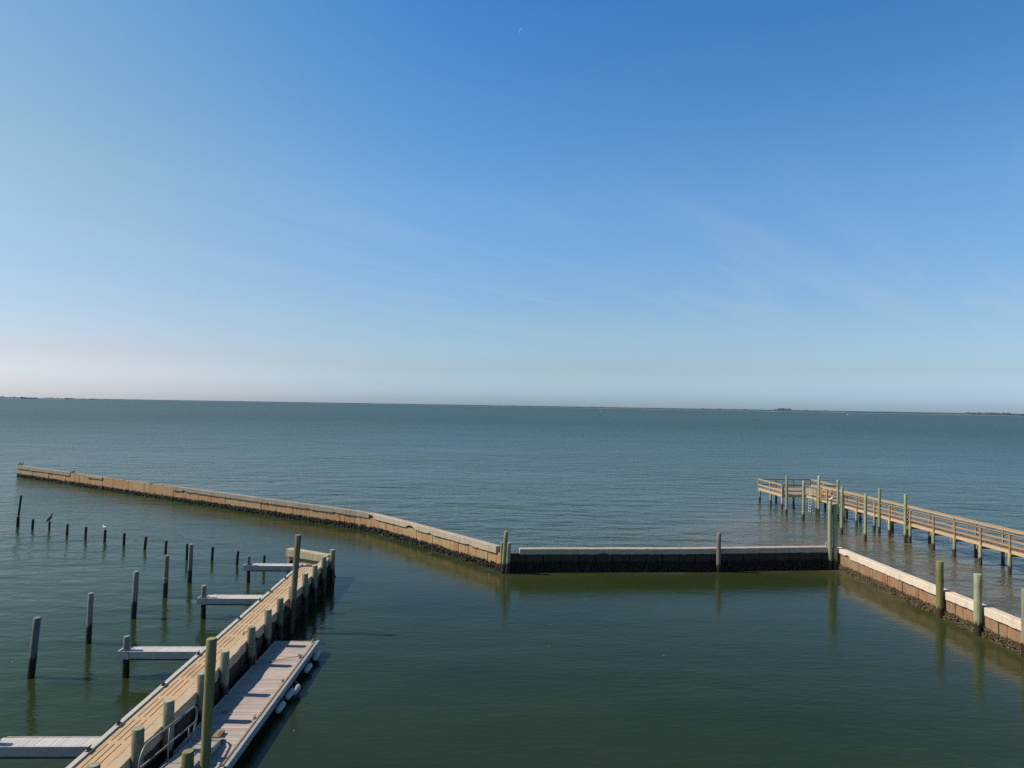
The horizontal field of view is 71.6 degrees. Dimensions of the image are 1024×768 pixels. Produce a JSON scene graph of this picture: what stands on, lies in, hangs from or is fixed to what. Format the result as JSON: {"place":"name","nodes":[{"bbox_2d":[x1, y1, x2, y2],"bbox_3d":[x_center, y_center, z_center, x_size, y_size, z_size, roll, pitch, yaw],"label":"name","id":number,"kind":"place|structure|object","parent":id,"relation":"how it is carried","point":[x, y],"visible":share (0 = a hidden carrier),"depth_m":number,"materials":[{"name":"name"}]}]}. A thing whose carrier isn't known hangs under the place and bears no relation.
{"place":"outdoors","nodes":[
{"label":"outdoors","id":0,"kind":"place"},
{"bbox_2d":[144,400,560,407],"bbox_3d":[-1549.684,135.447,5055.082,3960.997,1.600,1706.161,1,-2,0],"label":"shore","id":1,"kind":"structure","parent":0,"point":[379,404],"depth_m":4985.10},
{"bbox_2d":[101,399,576,407],"bbox_3d":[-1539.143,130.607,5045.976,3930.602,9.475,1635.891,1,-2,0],"label":"shore woods","id":2,"kind":"object","parent":1,"relation":"on","point":[374,403],"visible":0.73,"depth_m":4951.61,"materials":[{"name":"plant"}]},
{"bbox_2d":[0,398,1023,767],"bbox_3d":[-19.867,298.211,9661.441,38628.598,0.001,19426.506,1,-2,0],"label":"water","id":3,"kind":"structure","parent":0,"point":[428,658],"depth_m":41.12,"materials":[{"name":"teal liquid"}]},
{"bbox_2d":[16,517,19,526],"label":"piling stub","id":4,"kind":"object","parent":3,"relation":"in","point":[17,521],"visible":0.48,"depth_m":57.36,"materials":[{"name":"black wood"}]},
{"bbox_2d":[17,495,21,516],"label":"leaning pole","id":5,"kind":"object","parent":3,"relation":"in","point":[19,507],"visible":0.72,"depth_m":57.65,"materials":[{"name":"black wood"}]},
{"bbox_2d":[31,519,33,529],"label":"piling stub","id":6,"kind":"object","parent":3,"relation":"in","point":[32,524],"visible":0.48,"depth_m":56.41,"materials":[{"name":"black wood"}]},
{"bbox_2d":[27,617,40,678],"bbox_3d":[-17.996,10.496,26.633,0.507,3.440,0.264,1,-2,0],"label":"piling","id":7,"kind":"object","parent":3,"relation":"in","point":[34,648],"visible":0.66,"depth_m":26.56,"materials":[{"name":"grey wood"}]},
{"bbox_2d":[66,524,68,534],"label":"piling stub","id":8,"kind":"object","parent":3,"relation":"in","point":[67,528],"visible":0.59,"depth_m":54.27,"materials":[{"name":"black wood"}]},
{"bbox_2d":[84,527,86,539],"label":"piling stub","id":9,"kind":"object","parent":3,"relation":"in","point":[85,534],"visible":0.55,"depth_m":52.80,"materials":[{"name":"black wood"}]},
{"bbox_2d":[85,592,93,643],"bbox_3d":[-18.145,10.646,30.440,0.287,3.348,0.238,1,-2,0],"label":"piling","id":10,"kind":"object","parent":3,"relation":"in","point":[89,623],"visible":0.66,"depth_m":30.38,"materials":[{"name":"grey wood"}]},
{"bbox_2d":[86,762,99,767],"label":"piling","id":11,"kind":"object","parent":3,"relation":"in","point":[93,765],"visible":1,"depth_m":16.15,"materials":[{"name":"wood"}]},
{"bbox_2d":[103,530,106,541],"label":"piling stub","id":12,"kind":"object","parent":3,"relation":"in","point":[104,537],"visible":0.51,"depth_m":51.98,"materials":[{"name":"black wood"}]},
{"bbox_2d":[122,533,125,544],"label":"piling stub","id":13,"kind":"object","parent":3,"relation":"in","point":[124,538],"visible":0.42,"depth_m":50.94,"materials":[{"name":"black wood"}]},
{"bbox_2d":[122,635,129,677],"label":"piling","id":14,"kind":"object","parent":3,"relation":"in","point":[126,662],"visible":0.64,"depth_m":26.75,"materials":[{"name":"grey wood"}]},
{"bbox_2d":[117,646,204,659],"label":"finger pier","id":15,"kind":"structure","parent":14,"relation":"attached to","point":[162,653],"depth_m":26.73,"materials":[{"name":"grey wood"}]},
{"bbox_2d":[131,571,138,618],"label":"piling","id":16,"kind":"object","parent":3,"relation":"in","point":[134,594],"visible":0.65,"depth_m":33.97,"materials":[{"name":"grey wood"}]},
{"bbox_2d":[131,726,144,767],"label":"piling","id":17,"kind":"object","parent":3,"relation":"in","point":[137,739],"visible":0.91,"depth_m":18.07,"materials":[{"name":"grey wood"}]},
{"bbox_2d":[143,536,146,548],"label":"piling stub","id":18,"kind":"object","parent":3,"relation":"in","point":[145,542],"visible":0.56,"depth_m":49.66,"materials":[{"name":"black wood"}]},
{"bbox_2d":[162,555,169,597],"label":"piling","id":19,"kind":"object","parent":3,"relation":"in","point":[165,577],"visible":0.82,"depth_m":37.68,"materials":[{"name":"wood"}]},
{"bbox_2d":[164,540,167,553],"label":"piling stub","id":20,"kind":"object","parent":3,"relation":"in","point":[165,547],"visible":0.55,"depth_m":48.35,"materials":[{"name":"black wood"}]},
{"bbox_2d":[161,698,174,763],"bbox_3d":[-9.680,10.517,19.927,0.318,3.250,0.310,1,-2,0],"label":"piling","id":21,"kind":"object","parent":3,"relation":"in","point":[168,710],"visible":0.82,"depth_m":19.84,"materials":[{"name":"grey wood"}]},
{"bbox_2d":[185,544,187,559],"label":"piling stub","id":22,"kind":"object","parent":3,"relation":"in","point":[186,556],"visible":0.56,"depth_m":46.60,"materials":[{"name":"black wood"}]},
{"bbox_2d":[181,748,193,767],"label":"piling","id":23,"kind":"object","parent":3,"relation":"in","point":[187,760],"visible":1,"depth_m":17.74,"materials":[{"name":"green wood"}]},
{"bbox_2d":[187,544,192,583],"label":"piling","id":24,"kind":"object","parent":3,"relation":"in","point":[190,567],"visible":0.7,"depth_m":40.68,"materials":[{"name":"grey wood"}]},
{"bbox_2d":[195,672,204,725],"bbox_3d":[-9.772,10.651,22.281,0.322,3.120,0.309,1,-2,0],"label":"piling","id":25,"kind":"object","parent":3,"relation":"in","point":[200,688],"visible":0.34,"depth_m":22.18,"materials":[{"name":"grey wood"}]},
{"bbox_2d":[200,585,206,618],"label":"piling","id":26,"kind":"object","parent":3,"relation":"in","point":[203,595],"visible":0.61,"depth_m":34.07,"materials":[{"name":"grey wood"}]},
{"bbox_2d":[197,594,262,604],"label":"finger pier","id":27,"kind":"structure","parent":26,"relation":"attached to","point":[223,599],"depth_m":34.05,"materials":[{"name":"grey wood"}]},
{"bbox_2d":[200,637,216,767],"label":"tall post","id":28,"kind":"object","parent":3,"relation":"in","point":[208,696],"visible":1,"depth_m":18.83,"materials":[{"name":"wood"}]},
{"bbox_2d":[211,547,213,560],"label":"piling stub","id":29,"kind":"object","parent":3,"relation":"in","point":[212,553],"visible":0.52,"depth_m":46.50,"materials":[{"name":"black wood"}]},
{"bbox_2d":[106,553,335,767],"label":"dock wall","id":30,"kind":"structure","parent":3,"relation":"in","point":[186,700],"depth_m":24.09,"materials":[{"name":"brown wood"}]},
{"bbox_2d":[66,563,311,767],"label":"dock","id":31,"kind":"object","parent":30,"relation":"on","point":[109,746],"visible":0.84,"depth_m":22.39,"materials":[{"name":"wood"}]},
{"bbox_2d":[219,650,229,700],"bbox_3d":[-9.864,10.709,24.292,0.323,3.120,0.321,1,-2,0],"label":"piling","id":32,"kind":"object","parent":3,"relation":"in","point":[224,676],"visible":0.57,"depth_m":24.19,"materials":[{"name":"grey wood"}]},
{"bbox_2d":[235,551,238,564],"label":"piling stub","id":33,"kind":"object","parent":3,"relation":"in","point":[237,557],"visible":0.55,"depth_m":45.49,"materials":[{"name":"black wood"}]},
{"bbox_2d":[159,639,319,767],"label":"floating dock","id":34,"kind":"object","parent":3,"relation":"on","point":[253,698],"visible":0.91,"depth_m":23.96,"materials":[{"name":"wood"}]},
{"bbox_2d":[138,706,224,767],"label":"gangway","id":35,"kind":"object","parent":34,"relation":"on","point":[174,761],"visible":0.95,"depth_m":19.53,"materials":[{"name":"grey metal"}]},
{"bbox_2d":[212,729,224,737],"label":"wooden block","id":36,"kind":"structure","parent":34,"relation":"on","point":[219,733],"depth_m":21.21,"materials":[{"name":"brown wood"}]},
{"bbox_2d":[275,697,285,713],"bbox_3d":[-7.833,10.815,23.943,0.316,0.403,0.647,1,-2,0],"label":"fender","id":37,"kind":"object","parent":34,"relation":"hanging from","point":[280,707],"visible":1,"depth_m":23.80,"materials":[{"name":"plastic"}]},
{"bbox_2d":[285,684,293,699],"bbox_3d":[-7.864,10.847,25.044,0.316,0.403,0.647,1,-2,0],"label":"fender","id":38,"kind":"object","parent":34,"relation":"hanging from","point":[289,694],"visible":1,"depth_m":24.90,"materials":[{"name":"plastic"}]},
{"bbox_2d":[293,680,300,695],"bbox_3d":[-7.737,10.861,25.439,0.377,0.404,0.683,2,-2,-21],"label":"fender","id":39,"kind":"object","parent":34,"relation":"hanging from","point":[297,687],"visible":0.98,"depth_m":25.33,"materials":[{"name":"plastic"}]},
{"bbox_2d":[303,659,312,672],"bbox_3d":[-7.935,10.919,27.512,0.316,0.403,0.647,1,-2,0],"label":"fender","id":40,"kind":"object","parent":34,"relation":"hanging from","point":[308,667],"visible":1,"depth_m":27.36,"materials":[{"name":"plastic"}]},
{"bbox_2d":[312,648,320,660],"bbox_3d":[-7.972,10.958,28.819,0.316,0.403,0.647,1,-2,0],"label":"fender","id":41,"kind":"object","parent":34,"relation":"hanging from","point":[316,655],"visible":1,"depth_m":28.68,"materials":[{"name":"plastic"}]},
{"bbox_2d":[246,555,250,582],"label":"piling","id":42,"kind":"object","parent":3,"relation":"in","point":[248,572],"visible":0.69,"depth_m":40.98,"materials":[{"name":"grey wood"}]},
{"bbox_2d":[243,563,307,571],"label":"finger pier","id":43,"kind":"structure","parent":42,"relation":"attached to","point":[276,567],"depth_m":40.94,"materials":[{"name":"grey wood"}]},
{"bbox_2d":[246,626,255,670],"bbox_3d":[-9.952,10.799,27.014,0.315,3.100,0.308,1,-2,0],"label":"piling","id":44,"kind":"object","parent":3,"relation":"in","point":[251,634],"visible":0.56,"depth_m":26.92,"materials":[{"name":"wood"}]},
{"bbox_2d":[247,643,302,663],"bbox_3d":[-9.139,10.314,27.408,2.124,0.786,0.346,2,-2,-25],"label":"mooring rope","id":45,"kind":"object","parent":44,"relation":"attached to","point":[298,655],"visible":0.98,"depth_m":27.25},
{"bbox_2d":[16,465,499,570],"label":"breakwater wall","id":46,"kind":"structure","parent":3,"relation":"in","point":[472,550],"depth_m":62.60,"materials":[{"name":"beige concrete"}]},
{"bbox_2d":[263,608,271,651],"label":"piling","id":47,"kind":"object","parent":3,"relation":"in","point":[267,627],"visible":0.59,"depth_m":29.11,"materials":[{"name":"wood"}]},
{"bbox_2d":[276,597,283,640],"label":"piling","id":48,"kind":"object","parent":3,"relation":"in","point":[279,620],"visible":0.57,"depth_m":30.85,"materials":[{"name":"wood"}]},
{"bbox_2d":[288,585,290,609],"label":"piling","id":49,"kind":"object","parent":3,"relation":"in","point":[289,593],"visible":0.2,"depth_m":32.95,"materials":[{"name":"beige wood"}]},
{"bbox_2d":[288,534,301,632],"bbox_3d":[-9.952,9.701,32.346,0.571,5.627,0.273,1,-2,0],"label":"tall post","id":50,"kind":"object","parent":3,"relation":"in","point":[296,559],"visible":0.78,"depth_m":32.27,"materials":[{"name":"wood"}]},
{"bbox_2d":[302,573,307,613],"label":"piling","id":51,"kind":"object","parent":3,"relation":"in","point":[305,592],"visible":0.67,"depth_m":35.28,"materials":[{"name":"grey wood"}]},
{"bbox_2d":[286,548,329,572],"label":"return wall","id":52,"kind":"structure","parent":3,"relation":"in","point":[308,557],"depth_m":42.62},
{"bbox_2d":[311,565,317,602],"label":"piling","id":53,"kind":"object","parent":3,"relation":"in","point":[314,580],"visible":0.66,"depth_m":37.18,"materials":[{"name":"grey wood"}]},
{"bbox_2d":[320,556,326,591],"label":"piling","id":54,"kind":"object","parent":3,"relation":"in","point":[323,573],"visible":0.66,"depth_m":39.27,"materials":[{"name":"grey wood"}]},
{"bbox_2d":[329,549,334,582],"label":"piling","id":55,"kind":"object","parent":3,"relation":"in","point":[332,568],"visible":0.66,"depth_m":41.33,"materials":[{"name":"grey wood"}]},
{"bbox_2d":[499,542,502,571],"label":"piling","id":56,"kind":"object","parent":3,"relation":"in","point":[501,548],"visible":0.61,"depth_m":44.60,"materials":[{"name":"wood"}]},
{"bbox_2d":[501,531,507,573],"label":"piling","id":57,"kind":"object","parent":3,"relation":"in","point":[503,565],"visible":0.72,"depth_m":44.23,"materials":[{"name":"wood"}]},
{"bbox_2d":[505,542,510,572],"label":"piling","id":58,"kind":"object","parent":3,"relation":"in","point":[507,570],"visible":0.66,"depth_m":44.49,"materials":[{"name":"wood"}]},
{"bbox_2d":[510,546,832,572],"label":"back wall","id":59,"kind":"structure","parent":3,"relation":"in","point":[610,559],"depth_m":45.53,"materials":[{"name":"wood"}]},
{"bbox_2d":[716,532,720,571],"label":"piling","id":60,"kind":"object","parent":3,"relation":"in","point":[718,559],"visible":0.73,"depth_m":45.61,"materials":[{"name":"grey wood"}]},
{"bbox_2d":[785,476,787,514],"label":"piling","id":61,"kind":"object","parent":3,"relation":"in","point":[786,500],"visible":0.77,"depth_m":70.71,"materials":[{"name":"beige wood"}]},
{"bbox_2d":[802,480,804,520],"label":"piling","id":62,"kind":"object","parent":3,"relation":"in","point":[803,500],"visible":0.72,"depth_m":67.48,"materials":[{"name":"beige wood"}]},
{"bbox_2d":[817,476,819,514],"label":"piling","id":63,"kind":"object","parent":3,"relation":"in","point":[818,503],"visible":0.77,"depth_m":71.53,"materials":[{"name":"beige wood"}]},
{"bbox_2d":[828,502,832,569],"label":"piling","id":64,"kind":"object","parent":3,"relation":"in","point":[830,523],"visible":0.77,"depth_m":46.87,"materials":[{"name":"wood"}]},
{"bbox_2d":[833,504,837,569],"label":"piling","id":65,"kind":"object","parent":3,"relation":"in","point":[835,536],"visible":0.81,"depth_m":46.90,"materials":[{"name":"wood"}]},
{"bbox_2d":[836,480,838,520],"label":"piling","id":66,"kind":"object","parent":3,"relation":"in","point":[837,499],"visible":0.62,"depth_m":67.54,"materials":[{"name":"beige wood"}]},
{"bbox_2d":[840,486,843,534],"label":"piling","id":67,"kind":"object","parent":3,"relation":"in","point":[841,510],"visible":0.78,"depth_m":60.15,"materials":[{"name":"beige wood"}]},
{"bbox_2d":[864,494,866,541],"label":"piling","id":68,"kind":"object","parent":3,"relation":"in","point":[865,517],"visible":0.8,"depth_m":57.00,"materials":[{"name":"wood"}]},
{"bbox_2d":[878,488,880,533],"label":"piling","id":69,"kind":"object","parent":3,"relation":"in","point":[879,511],"visible":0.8,"depth_m":61.00,"materials":[{"name":"wood"}]},
{"bbox_2d":[758,479,1023,574],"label":"pier","id":70,"kind":"structure","parent":3,"relation":"in","point":[980,542],"depth_m":56.84,"materials":[{"name":"brown wood"}]},
{"bbox_2d":[904,494,906,541],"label":"piling","id":71,"kind":"object","parent":3,"relation":"in","point":[905,517],"visible":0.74,"depth_m":57.14,"materials":[{"name":"wood"}]},
{"bbox_2d":[838,547,1020,654],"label":"side wall","id":72,"kind":"structure","parent":3,"relation":"in","point":[1000,627],"depth_m":37.47,"materials":[{"name":"beige concrete"}]},
{"bbox_2d":[936,561,943,618],"bbox_3d":[21.904,11.116,36.352,0.375,4.060,0.365,1,-2,0],"label":"piling","id":73,"kind":"object","parent":3,"relation":"in","point":[939,589],"visible":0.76,"depth_m":36.24,"materials":[{"name":"wood"}]},
{"bbox_2d":[973,573,981,635],"bbox_3d":[22.020,11.030,33.556,0.367,4.070,0.360,1,-2,0],"label":"piling","id":74,"kind":"object","parent":3,"relation":"in","point":[977,610],"visible":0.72,"depth_m":33.45,"materials":[{"name":"wood"}]},
{"bbox_2d":[1021,588,1023,657],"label":"piling","id":75,"kind":"object","parent":3,"relation":"in","point":[1022,622],"visible":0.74,"depth_m":30.65,"materials":[{"name":"wood"}]},
{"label":"piling","id":76,"kind":"object","parent":3,"relation":"in","visible":0},
{"bbox_2d":[0,736,100,758],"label":"finger pier","id":77,"kind":"structure","parent":76,"relation":"attached to","point":[43,747],"depth_m":19.33,"materials":[{"name":"grey wood"}]},
{"bbox_2d":[0,0,1023,413],"label":"sky","id":78,"kind":"structure","parent":0,"point":[817,205],"materials":[{"name":"blue"}]},
{"bbox_2d":[604,408,1005,415],"bbox_3d":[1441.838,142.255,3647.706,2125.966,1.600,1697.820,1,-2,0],"label":"shore","id":79,"kind":"structure","parent":0,"point":[824,412],"depth_m":3299.09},
{"bbox_2d":[577,407,1023,415],"bbox_3d":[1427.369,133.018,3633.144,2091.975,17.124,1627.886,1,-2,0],"label":"shore woods","id":80,"kind":"object","parent":79,"relation":"on","point":[965,413],"visible":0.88,"depth_m":3372.31,"materials":[{"name":"green plant"}]},
{"bbox_3d":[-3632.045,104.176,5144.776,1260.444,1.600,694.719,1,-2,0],"label":"far shore","id":81,"kind":"structure","parent":0,"visible":0},
{"bbox_2d":[0,396,100,399],"bbox_3d":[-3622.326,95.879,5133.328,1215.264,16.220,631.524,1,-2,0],"label":"shore woods","id":82,"kind":"object","parent":81,"relation":"on","point":[44,398],"visible":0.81,"depth_m":5021.86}
]}

